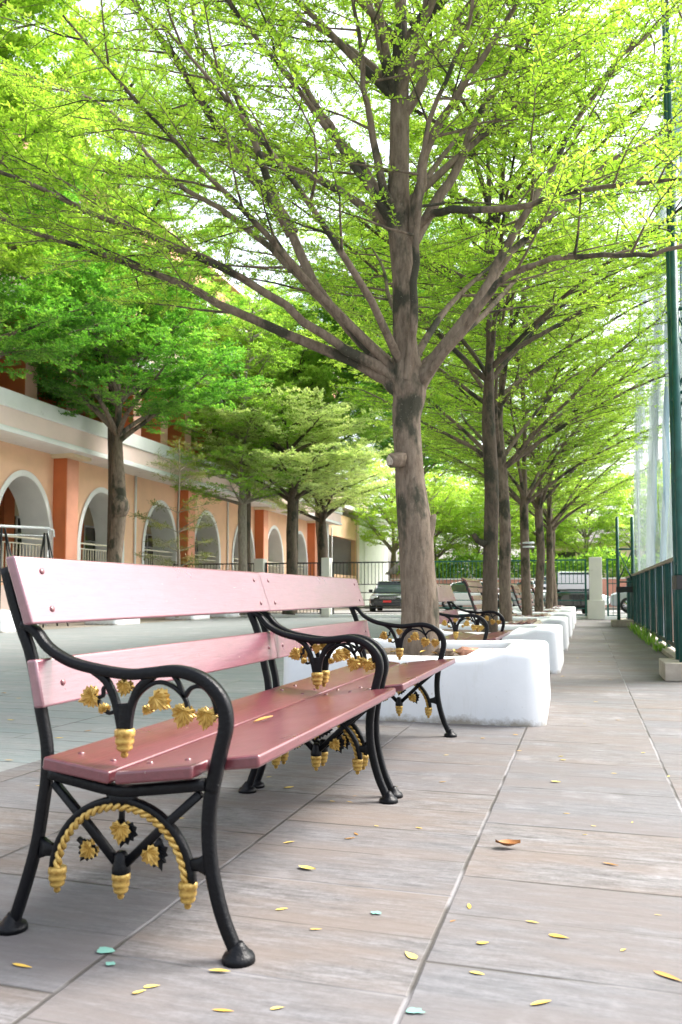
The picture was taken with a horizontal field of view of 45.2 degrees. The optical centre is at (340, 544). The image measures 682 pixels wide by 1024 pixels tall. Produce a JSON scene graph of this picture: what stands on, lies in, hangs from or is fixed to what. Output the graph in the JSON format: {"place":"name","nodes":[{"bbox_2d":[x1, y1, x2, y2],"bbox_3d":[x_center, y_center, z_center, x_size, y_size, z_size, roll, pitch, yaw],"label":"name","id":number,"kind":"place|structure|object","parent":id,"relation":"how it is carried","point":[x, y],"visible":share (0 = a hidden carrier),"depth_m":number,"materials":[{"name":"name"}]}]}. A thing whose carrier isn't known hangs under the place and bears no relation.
{"place":"outdoors","nodes":[
{"label":"outdoors","id":0,"kind":"place"},
{"bbox_2d":[0,616,400,771],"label":"court paving","id":1,"kind":"structure","parent":0,"point":[72,722],"depth_m":7.71,"materials":[{"name":"concrete"}]},
{"bbox_2d":[0,0,151,279],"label":"border tree","id":2,"kind":"object","parent":1,"relation":"on","point":[13,120],"visible":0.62,"depth_m":12.92,"materials":[{"name":"green plant"}]},
{"bbox_2d":[162,285,327,614],"bbox_3d":[-3.453,-3.239,28.664,5.903,11.352,5.498,-1,-4,17],"label":"border tree","id":3,"kind":"object","parent":1,"relation":"on","point":[241,497],"visible":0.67,"depth_m":28.04,"materials":[{"name":"green plant"}]},
{"bbox_2d":[254,559,266,571],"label":"concrete pillar","id":4,"kind":"structure","parent":1,"relation":"on","point":[259,565],"depth_m":29.81,"materials":[{"name":"beige paint"}]},
{"bbox_2d":[190,378,383,614],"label":"border tree","id":5,"kind":"object","parent":1,"relation":"on","point":[345,455],"visible":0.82,"depth_m":28.06,"materials":[{"name":"green plant"}]},
{"bbox_2d":[321,558,331,616],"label":"concrete pillar","id":6,"kind":"structure","parent":1,"relation":"on","point":[326,567],"depth_m":29.06,"materials":[{"name":"beige paint"}]},
{"bbox_2d":[38,608,363,629],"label":"side paving","id":7,"kind":"structure","parent":0,"point":[81,624],"depth_m":23.55,"materials":[{"name":"concrete"}]},
{"bbox_2d":[0,527,11,600],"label":"folding stand","id":8,"kind":"object","parent":7,"relation":"on","point":[6,540],"visible":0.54,"depth_m":18.89,"materials":[{"name":"black paint"}]},
{"bbox_2d":[0,610,37,632],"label":"white planter","id":9,"kind":"object","parent":7,"relation":"on","point":[7,625],"visible":0.44,"depth_m":17.41,"materials":[{"name":"paint"}]},
{"bbox_2d":[0,525,54,625],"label":"ramp handrail","id":10,"kind":"object","parent":7,"relation":"on","point":[29,527],"visible":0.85,"depth_m":20.49,"materials":[{"name":"white metal"}]},
{"bbox_2d":[40,533,68,627],"bbox_3d":[-7.273,0.872,20.513,0.395,2.359,1.142,-1,-4,17],"label":"folding stand","id":11,"kind":"object","parent":7,"relation":"on","point":[48,545],"visible":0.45,"depth_m":20.66,"materials":[{"name":"black paint"}]},
{"bbox_2d":[0,102,153,379],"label":"border tree","id":12,"kind":"object","parent":7,"relation":"on","point":[22,343],"visible":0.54,"depth_m":17.14,"materials":[{"name":"green plant"}]},
{"bbox_2d":[84,619,139,624],"bbox_3d":[-6.197,1.929,22.220,1.017,0.482,1.317,-1,-4,17],"label":"white planter","id":13,"kind":"object","parent":7,"relation":"on","point":[123,622],"visible":0.1,"depth_m":21.64,"materials":[{"name":"paint"}]},
{"bbox_2d":[0,238,274,562],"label":"border tree","id":14,"kind":"object","parent":13,"relation":"in","point":[165,377],"visible":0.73,"depth_m":21.46,"materials":[{"name":"green plant"}]},
{"bbox_2d":[27,7,247,554],"bbox_3d":[-6.576,-6.503,24.113,7.623,17.267,7.713,-2,-4,28],"label":"border tree","id":15,"kind":"object","parent":7,"relation":"on","point":[160,217],"visible":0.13,"depth_m":23.54,"materials":[{"name":"green plant"}]},
{"bbox_2d":[165,615,209,619],"bbox_3d":[-4.941,2.181,26.429,1.018,0.482,1.316,-1,-4,17],"label":"white planter","id":16,"kind":"object","parent":7,"relation":"on","point":[200,617],"visible":0.11,"depth_m":25.85,"materials":[{"name":"paint"}]},
{"bbox_2d":[127,436,216,617],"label":"feathery tree","id":17,"kind":"object","parent":16,"relation":"in","point":[179,560],"visible":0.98,"depth_m":25.09,"materials":[{"name":"green plant"}]},
{"bbox_2d":[210,613,239,617],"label":"white planter","id":18,"kind":"object","parent":7,"relation":"on","point":[225,615],"visible":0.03,"depth_m":28.18,"materials":[{"name":"paint"}]},
{"bbox_2d":[191,278,358,571],"bbox_3d":[-3.901,-3.929,33.323,9.074,13.282,8.969,0,-3,-7],"label":"border tree","id":19,"kind":"object","parent":7,"relation":"on","point":[268,376],"visible":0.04,"depth_m":32.10,"materials":[{"name":"green plant"}]},
{"bbox_2d":[256,294,392,558],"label":"border tree","id":20,"kind":"object","parent":7,"relation":"on","point":[337,394],"visible":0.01,"depth_m":41.46,"materials":[{"name":"green plant"}]},
{"bbox_2d":[0,619,681,1023],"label":"path","id":21,"kind":"structure","parent":0,"point":[610,731],"depth_m":2.30,"materials":[{"name":"grey stone"}]},
{"bbox_2d":[13,963,30,966],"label":"fallen leaf","id":22,"kind":"object","parent":21,"relation":"on","point":[20,964],"visible":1,"depth_m":1.81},
{"bbox_2d":[97,947,114,952],"bbox_3d":[-0.539,0.930,1.881,0.041,0.001,0.034,1,-3,-10],"label":"fallen leaf","id":23,"kind":"object","parent":21,"relation":"on","point":[104,950],"visible":1,"depth_m":1.88,"materials":[{"name":"plant"}]},
{"bbox_2d":[144,984,158,987],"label":"fallen leaf","id":24,"kind":"object","parent":21,"relation":"on","point":[149,985],"visible":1,"depth_m":1.71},
{"bbox_2d":[0,556,397,968],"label":"park bench","id":25,"kind":"object","parent":21,"relation":"on","point":[185,745],"visible":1,"depth_m":2.04,"materials":[{"name":"wood"}]},
{"bbox_2d":[254,715,272,721],"bbox_3d":[-0.244,0.546,2.569,0.024,0.006,0.090,-2,1,38],"label":"fallen leaf","id":26,"kind":"object","parent":25,"relation":"on","point":[261,718],"visible":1,"depth_m":2.58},
{"bbox_2d":[210,968,228,971],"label":"fallen leaf","id":27,"kind":"object","parent":21,"relation":"on","point":[221,970],"visible":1,"depth_m":1.78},
{"bbox_2d":[212,1009,232,1010],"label":"fallen leaf","id":28,"kind":"object","parent":21,"relation":"on","point":[222,1009],"visible":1,"depth_m":1.61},
{"bbox_2d":[299,865,315,868],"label":"fallen leaf","id":29,"kind":"object","parent":21,"relation":"on","point":[307,867],"visible":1,"depth_m":2.44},
{"bbox_2d":[253,572,456,798],"bbox_3d":[0.126,0.611,4.128,0.693,0.913,1.570,-1,-4,17],"label":"park bench","id":30,"kind":"object","parent":21,"relation":"on","point":[284,592],"visible":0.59,"depth_m":3.92,"materials":[{"name":"wood"}]},
{"bbox_2d":[405,951,417,958],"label":"fallen leaf","id":31,"kind":"object","parent":21,"relation":"on","point":[411,955],"visible":1,"depth_m":1.85,"materials":[{"name":"plant"}]},
{"bbox_2d":[406,1007,423,1012],"bbox_3d":[0.148,0.913,1.606,0.038,0.001,0.024,-1,-4,17],"label":"fallen leaf","id":32,"kind":"object","parent":21,"relation":"on","point":[413,1010],"visible":1,"depth_m":1.61,"materials":[{"name":"plant"}]},
{"bbox_2d":[283,638,550,726],"bbox_3d":[0.609,0.957,5.959,1.757,0.482,1.436,-1,-4,15],"label":"white planter","id":33,"kind":"object","parent":21,"relation":"on","point":[504,683],"visible":0.45,"depth_m":5.17,"materials":[{"name":"paint"}]},
{"bbox_2d":[0,0,681,654],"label":"shade tree","id":34,"kind":"object","parent":33,"relation":"in","point":[404,374],"visible":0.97,"depth_m":5.98,"materials":[{"name":"green plant"}]},
{"bbox_2d":[434,648,454,655],"bbox_3d":[0.718,0.754,5.724,0.135,0.066,0.102,-2,-4,30],"label":"stone","id":35,"kind":"object","parent":33,"relation":"on","point":[449,652],"visible":0.48,"depth_m":5.70,"materials":[{"name":"stone"}]},
{"bbox_2d":[455,646,478,655],"bbox_3d":[0.883,0.736,5.628,0.218,0.076,0.125,-1,-4,17],"label":"stone","id":36,"kind":"object","parent":33,"relation":"on","point":[463,651],"visible":0.57,"depth_m":5.59,"materials":[{"name":"stone"}]},
{"bbox_2d":[437,584,510,640],"bbox_3d":[1.167,0.820,7.620,0.693,0.913,1.570,-1,-4,17],"label":"park bench","id":37,"kind":"object","parent":21,"relation":"on","point":[446,594],"visible":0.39,"depth_m":7.67,"materials":[{"name":"wood"}]},
{"bbox_2d":[396,624,563,673],"bbox_3d":[1.607,1.157,9.308,1.758,0.482,1.437,-1,-4,17],"label":"white planter","id":38,"kind":"object","parent":21,"relation":"on","point":[551,635],"visible":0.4,"depth_m":8.52,"materials":[{"name":"paint"}]},
{"bbox_2d":[170,0,681,632],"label":"shade tree","id":39,"kind":"object","parent":38,"relation":"in","point":[488,376],"visible":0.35,"depth_m":9.29,"materials":[{"name":"green plant"}]},
{"bbox_2d":[461,577,542,624],"bbox_3d":[2.186,0.965,10.940,0.952,1.038,1.450,-1,-4,17],"label":"slatted bench","id":40,"kind":"object","parent":21,"relation":"on","point":[469,583],"visible":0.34,"depth_m":10.64,"materials":[{"name":"wood"}]},
{"bbox_2d":[495,839,520,845],"bbox_3d":[0.539,0.962,2.644,0.080,0.021,0.040,0,-1,5],"label":"fallen leaf","id":41,"kind":"object","parent":21,"relation":"on","point":[508,842],"visible":1,"depth_m":2.65,"materials":[{"name":"plant"}]},
{"bbox_2d":[448,616,568,650],"bbox_3d":[2.605,1.357,12.657,1.756,0.482,1.436,-1,-4,17],"label":"white planter","id":42,"kind":"object","parent":21,"relation":"on","point":[562,621],"visible":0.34,"depth_m":11.92,"materials":[{"name":"paint"}]},
{"bbox_2d":[248,67,681,621],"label":"shade tree","id":43,"kind":"object","parent":42,"relation":"in","point":[504,465],"visible":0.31,"depth_m":12.63,"materials":[{"name":"green plant"}]},
{"bbox_2d":[498,582,551,616],"bbox_3d":[3.184,1.165,14.288,0.952,1.038,1.450,-1,-4,17],"label":"slatted bench","id":44,"kind":"object","parent":21,"relation":"on","point":[534,615],"visible":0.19,"depth_m":14.10,"materials":[{"name":"wood"}]},
{"bbox_2d":[511,584,557,611],"bbox_3d":[4.183,1.365,17.637,0.952,1.038,1.450,-1,-4,17],"label":"slatted bench","id":45,"kind":"object","parent":21,"relation":"on","point":[516,588],"visible":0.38,"depth_m":17.20,"materials":[{"name":"wood"}]},
{"bbox_2d":[498,611,572,637],"bbox_3d":[3.604,1.558,16.005,1.757,0.482,1.437,-1,-4,17],"label":"white planter","id":46,"kind":"object","parent":21,"relation":"on","point":[567,614],"visible":0.2,"depth_m":15.22,"materials":[{"name":"paint"}]},
{"bbox_2d":[317,191,679,615],"bbox_3d":[3.749,-2.480,16.151,7.973,8.338,7.431,-1,-4,17],"label":"shade tree","id":47,"kind":"object","parent":46,"relation":"in","point":[524,500],"visible":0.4,"depth_m":15.98,"materials":[{"name":"green plant"}]},
{"bbox_2d":[498,609,574,629],"bbox_3d":[4.603,1.758,19.354,1.756,0.482,1.437,-1,-4,17],"label":"white planter","id":48,"kind":"object","parent":21,"relation":"on","point":[558,610],"visible":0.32,"depth_m":18.75,"materials":[{"name":"paint"}]},
{"bbox_2d":[387,280,663,611],"bbox_3d":[4.343,-2.284,19.582,7.831,8.353,7.092,-3,-4,39],"label":"shade tree","id":49,"kind":"object","parent":48,"relation":"in","point":[539,501],"visible":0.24,"depth_m":19.05,"materials":[{"name":"green plant"}]},
{"bbox_2d":[530,1000,550,1004],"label":"fallen leaf","id":50,"kind":"object","parent":21,"relation":"on","point":[539,1002],"visible":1,"depth_m":1.64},
{"bbox_2d":[512,606,575,624],"bbox_3d":[5.602,1.958,22.702,1.758,0.482,1.438,-1,-4,17],"label":"white planter","id":51,"kind":"object","parent":21,"relation":"on","point":[517,607],"visible":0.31,"depth_m":21.90,"materials":[{"name":"paint"}]},
{"bbox_2d":[392,324,670,608],"bbox_3d":[5.538,-2.091,22.643,7.973,8.338,7.431,1,-3,-10],"label":"shade tree","id":52,"kind":"object","parent":51,"relation":"in","point":[549,526],"visible":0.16,"depth_m":21.95,"materials":[{"name":"green plant"}]},
{"bbox_2d":[531,595,561,608],"bbox_3d":[5.182,1.566,20.985,0.952,1.038,1.450,-1,-4,17],"label":"slatted bench","id":53,"kind":"object","parent":21,"relation":"on","point":[532,600],"visible":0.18,"depth_m":21.06,"materials":[{"name":"metal"}]},
{"bbox_2d":[531,587,564,606],"bbox_3d":[6.180,1.766,24.334,0.952,1.038,1.450,-1,-4,17],"label":"slatted bench","id":54,"kind":"object","parent":21,"relation":"on","point":[533,588],"visible":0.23,"depth_m":23.84,"materials":[{"name":"wood"}]},
{"bbox_2d":[433,360,669,606],"bbox_3d":[6.951,-1.922,25.639,7.831,8.353,7.092,-3,-5,41],"label":"shade tree","id":55,"kind":"object","parent":21,"relation":"on","point":[571,509],"visible":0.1,"depth_m":25.41,"materials":[{"name":"green plant"}]},
{"bbox_2d":[549,933,567,937],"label":"fallen leaf","id":56,"kind":"object","parent":21,"relation":"on","point":[556,935],"visible":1,"depth_m":1.96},
{"bbox_2d":[587,557,604,619],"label":"concrete pillar","id":57,"kind":"structure","parent":21,"relation":"on","point":[595,606],"depth_m":26.26,"materials":[{"name":"beige paint"}]},
{"bbox_2d":[611,516,634,626],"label":"gate","id":58,"kind":"structure","parent":21,"relation":"on","point":[618,622],"depth_m":20.41,"materials":[{"name":"metal"}]},
{"bbox_2d":[627,623,638,630],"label":"weed clump","id":59,"kind":"object","parent":21,"relation":"on","point":[630,628],"visible":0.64,"depth_m":17.74,"materials":[{"name":"green plant"}]},
{"bbox_2d":[631,624,645,633],"bbox_3d":[5.866,1.660,16.126,0.306,0.252,1.034,-1,-4,17],"label":"weed clump","id":60,"kind":"object","parent":21,"relation":"on","point":[636,628],"visible":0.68,"depth_m":16.09,"materials":[{"name":"green plant"}]},
{"bbox_2d":[636,628,650,640],"bbox_3d":[5.396,1.566,14.578,0.288,0.254,1.066,-1,-4,17],"label":"weed clump","id":61,"kind":"object","parent":21,"relation":"on","point":[644,632],"visible":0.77,"depth_m":14.46,"materials":[{"name":"green plant"}]},
{"bbox_2d":[641,632,658,644],"bbox_3d":[4.959,1.498,13.139,0.273,0.218,0.884,-1,-4,17],"label":"weed clump","id":62,"kind":"object","parent":21,"relation":"on","point":[651,639],"visible":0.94,"depth_m":13.03,"materials":[{"name":"green plant"}]},
{"bbox_2d":[652,642,667,651],"bbox_3d":[4.545,1.446,11.717,0.235,0.152,0.568,-1,-4,17],"label":"weed clump","id":63,"kind":"object","parent":21,"relation":"on","point":[659,646],"visible":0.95,"depth_m":11.61,"materials":[{"name":"green plant"}]},
{"bbox_2d":[653,970,681,980],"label":"fallen leaf","id":64,"kind":"object","parent":21,"relation":"on","point":[664,974],"visible":1,"depth_m":1.76,"materials":[{"name":"plant"}]},
{"bbox_2d":[659,0,681,681],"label":"pole","id":65,"kind":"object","parent":21,"relation":"on","point":[670,669],"depth_m":7.97,"materials":[{"name":"metal"}]},
{"bbox_2d":[0,0,681,580],"label":"sky","id":66,"kind":"structure","parent":0,"point":[90,5],"materials":[{"name":"white"}]},
{"bbox_2d":[308,609,626,615],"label":"road","id":67,"kind":"structure","parent":0,"point":[578,612],"depth_m":38.89,"materials":[{"name":"asphalt"}]},
{"bbox_2d":[217,288,392,612],"bbox_3d":[-1.925,-3.698,33.825,9.074,13.282,8.969,-2,-4,36],"label":"border tree","id":68,"kind":"object","parent":67,"relation":"on","point":[318,377],"visible":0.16,"depth_m":32.32,"materials":[{"name":"green plant"}]},
{"bbox_2d":[251,422,394,609],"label":"border tree","id":69,"kind":"object","parent":67,"relation":"on","point":[323,507],"visible":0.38,"depth_m":36.07,"materials":[{"name":"green plant"}]},
{"bbox_2d":[369,581,400,610],"bbox_3d":[2.480,2.455,39.441,2.100,1.450,4.575,-1,-3,10],"label":"parked car","id":70,"kind":"object","parent":67,"relation":"on","point":[383,599],"visible":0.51,"depth_m":37.57,"materials":[{"name":"grey metal"}]},
{"bbox_2d":[286,216,533,412],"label":"border tree","id":71,"kind":"object","parent":67,"relation":"on","point":[325,317],"visible":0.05,"depth_m":31.64,"materials":[{"name":"green plant"}]},
{"bbox_2d":[439,582,498,609],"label":"parked car","id":72,"kind":"object","parent":67,"relation":"on","point":[458,587],"visible":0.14,"depth_m":41.00,"materials":[{"name":"white metal"}]},
{"bbox_2d":[511,580,577,611],"bbox_3d":[9.253,2.347,37.639,2.100,1.450,4.575,1,-4,-12],"label":"parked car","id":73,"kind":"object","parent":67,"relation":"on","point":[514,603],"visible":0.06,"depth_m":38.03,"materials":[{"name":"silver metal"}]},
{"bbox_2d":[543,571,588,613],"bbox_3d":[9.119,1.905,32.514,2.100,1.720,4.575,0,-3,7],"label":"parked car","id":74,"kind":"object","parent":67,"relation":"on","point":[571,588],"visible":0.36,"depth_m":30.55,"materials":[{"name":"white metal"}]},
{"bbox_2d":[544,576,609,604],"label":"parked car","id":75,"kind":"object","parent":67,"relation":"on","point":[604,597],"visible":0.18,"depth_m":40.35,"materials":[{"name":"white metal"}]},
{"bbox_2d":[610,586,626,612],"bbox_3d":[14.057,2.200,35.179,4.575,1.450,2.100,-3,-4,38],"label":"parked car","id":76,"kind":"object","parent":67,"relation":"on","point":[623,600],"visible":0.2,"depth_m":35.52,"materials":[{"name":"silver metal"}]},
{"bbox_2d":[619,461,672,551],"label":"background tree","id":77,"kind":"object","parent":67,"relation":"on","point":[647,518],"visible":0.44,"depth_m":31.85,"materials":[{"name":"green plant"}]},
{"bbox_2d":[364,606,620,609],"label":"pavement","id":78,"kind":"structure","parent":0,"point":[611,608],"depth_m":44.59,"materials":[{"name":"concrete"}]},
{"bbox_2d":[545,521,672,577],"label":"house","id":79,"kind":"structure","parent":0,"point":[642,553],"depth_m":57.26,"materials":[{"name":"plant"}]},
{"bbox_2d":[555,552,575,567],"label":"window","id":80,"kind":"structure","parent":79,"relation":"in","point":[566,555],"depth_m":57.86,"materials":[{"name":"grey glass"}]},
{"bbox_2d":[645,550,659,565],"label":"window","id":81,"kind":"structure","parent":79,"relation":"in","point":[646,552],"depth_m":56.30,"materials":[{"name":"white glass"}]},
{"label":"ground","id":82,"kind":"structure","parent":0,"visible":0},
{"bbox_2d":[0,97,388,609],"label":"school building","id":83,"kind":"structure","parent":82,"relation":"on","point":[53,468],"depth_m":27.60,"materials":[{"name":"orange paint"}]},
{"bbox_2d":[14,516,21,555],"bbox_3d":[-10.496,0.055,28.385,0.090,1.920,2.430,-1,-4,17],"label":"window","id":84,"kind":"structure","parent":83,"relation":"in","point":[17,519],"depth_m":27.35,"materials":[{"name":"grey glass"}]},
{"bbox_2d":[83,525,95,560],"bbox_3d":[-9.398,0.275,32.068,0.090,1.920,2.430,-1,-4,17],"label":"window","id":85,"kind":"structure","parent":83,"relation":"in","point":[89,531],"depth_m":31.33,"materials":[{"name":"grey glass"}]},
{"bbox_2d":[144,534,152,564],"bbox_3d":[-8.299,0.496,35.752,0.090,1.920,2.430,-1,-4,17],"label":"window","id":86,"kind":"structure","parent":83,"relation":"in","point":[148,536],"depth_m":35.59,"materials":[{"name":"grey glass"}]},
{"bbox_2d":[195,540,197,567],"bbox_3d":[-7.201,0.716,39.435,0.090,1.920,2.430,-1,-4,17],"label":"window","id":87,"kind":"structure","parent":83,"relation":"in","point":[196,547],"depth_m":39.86,"materials":[{"name":"glass"}]},
{"bbox_2d":[340,452,453,580],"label":"background tree","id":88,"kind":"object","parent":82,"relation":"on","point":[374,533],"visible":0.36,"depth_m":56.23,"materials":[{"name":"green plant"}]},
{"bbox_2d":[353,388,480,474],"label":"border tree","id":89,"kind":"object","parent":82,"relation":"on","point":[388,441],"visible":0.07,"depth_m":47.19,"materials":[{"name":"green plant"}]},
{"bbox_2d":[385,559,458,578],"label":"house","id":90,"kind":"structure","parent":82,"relation":"on","point":[396,568],"depth_m":52.20,"materials":[{"name":"tile"}]},
{"bbox_2d":[387,434,477,526],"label":"background tree","id":91,"kind":"object","parent":82,"relation":"on","point":[443,475],"visible":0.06,"depth_m":61.78,"materials":[{"name":"green plant"}]},
{"bbox_2d":[240,614,626,618],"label":"fence kerb","id":92,"kind":"structure","parent":82,"relation":"on","point":[381,615],"depth_m":28.68,"materials":[{"name":"concrete"}]},
{"bbox_2d":[173,563,253,571],"bbox_3d":[-4.749,1.653,30.479,3.340,1.940,0.060,-1,-4,17],"label":"metal fence","id":93,"kind":"object","parent":92,"relation":"on","point":[216,564],"visible":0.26,"depth_m":30.41,"materials":[{"name":"metal"}]},
{"bbox_2d":[265,562,320,613],"bbox_3d":[-1.725,1.599,29.581,2.150,1.940,0.060,-1,-4,17],"label":"metal fence","id":94,"kind":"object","parent":92,"relation":"on","point":[310,563],"depth_m":29.47,"materials":[{"name":"metal"}]},
{"bbox_2d":[332,561,400,613],"bbox_3d":[1.203,1.547,28.711,3.160,1.940,0.060,-1,-4,17],"label":"metal fence","id":95,"kind":"object","parent":92,"relation":"on","point":[389,562],"visible":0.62,"depth_m":28.75,"materials":[{"name":"metal"}]},
{"bbox_2d":[435,559,586,615],"bbox_3d":[5.372,1.473,27.472,5.500,1.940,0.060,-1,-4,17],"label":"metal fence","id":96,"kind":"object","parent":92,"relation":"on","point":[585,583],"visible":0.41,"depth_m":27.03,"materials":[{"name":"metal"}]},
{"bbox_2d":[606,559,616,615],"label":"metal gate","id":97,"kind":"structure","parent":92,"relation":"on","point":[612,583],"depth_m":26.47,"materials":[{"name":"green metal"}]},
{"bbox_2d":[387,472,483,560],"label":"background tree","id":98,"kind":"object","parent":82,"relation":"on","point":[452,503],"visible":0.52,"depth_m":49.53,"materials":[{"name":"green plant"}]},
{"bbox_2d":[429,478,532,573],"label":"background tree","id":99,"kind":"object","parent":82,"relation":"on","point":[476,546],"visible":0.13,"depth_m":52.13,"materials":[{"name":"green plant"}]},
{"bbox_2d":[462,457,545,542],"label":"background tree","id":100,"kind":"object","parent":82,"relation":"on","point":[476,513],"visible":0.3,"depth_m":48.22,"materials":[{"name":"green plant"}]},
{"bbox_2d":[390,577,625,606],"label":"garden wall","id":101,"kind":"structure","parent":82,"relation":"on","point":[604,586],"depth_m":44.34,"materials":[{"name":"brick"}]},
{"bbox_2d":[396,545,672,578],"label":"hedge","id":102,"kind":"object","parent":101,"relation":"on","point":[645,562],"visible":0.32,"depth_m":46.02,"materials":[{"name":"green plant"}]},
{"bbox_2d":[470,459,608,577],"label":"background tree","id":103,"kind":"object","parent":82,"relation":"on","point":[580,519],"visible":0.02,"depth_m":56.51,"materials":[{"name":"green plant"}]},
{"bbox_2d":[510,471,577,558],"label":"background tree","id":104,"kind":"object","parent":82,"relation":"on","point":[534,538],"visible":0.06,"depth_m":49.72,"materials":[{"name":"green plant"}]},
{"bbox_2d":[544,466,634,569],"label":"background tree","id":105,"kind":"object","parent":82,"relation":"on","point":[600,524],"visible":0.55,"depth_m":47.86,"materials":[{"name":"green plant"}]},
{"bbox_2d":[592,470,671,561],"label":"background tree","id":106,"kind":"object","parent":82,"relation":"on","point":[627,536],"visible":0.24,"depth_m":50.52,"materials":[{"name":"green plant"}]},
{"bbox_2d":[621,618,674,657],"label":"kerb","id":107,"kind":"structure","parent":82,"relation":"on","point":[669,652],"depth_m":11.35,"materials":[{"name":"concrete"}]},
{"bbox_2d":[625,557,674,647],"bbox_3d":[5.924,1.112,15.831,0.060,1.310,16.600,-1,-4,17],"label":"court fence","id":108,"kind":"object","parent":107,"relation":"on","point":[653,601],"visible":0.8,"depth_m":14.13,"materials":[{"name":"metal"}]},
{"bbox_2d":[633,8,681,570],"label":"sports net","id":109,"kind":"object","parent":107,"relation":"on","point":[666,475],"visible":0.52,"depth_m":14.75,"materials":[{"name":"white"}]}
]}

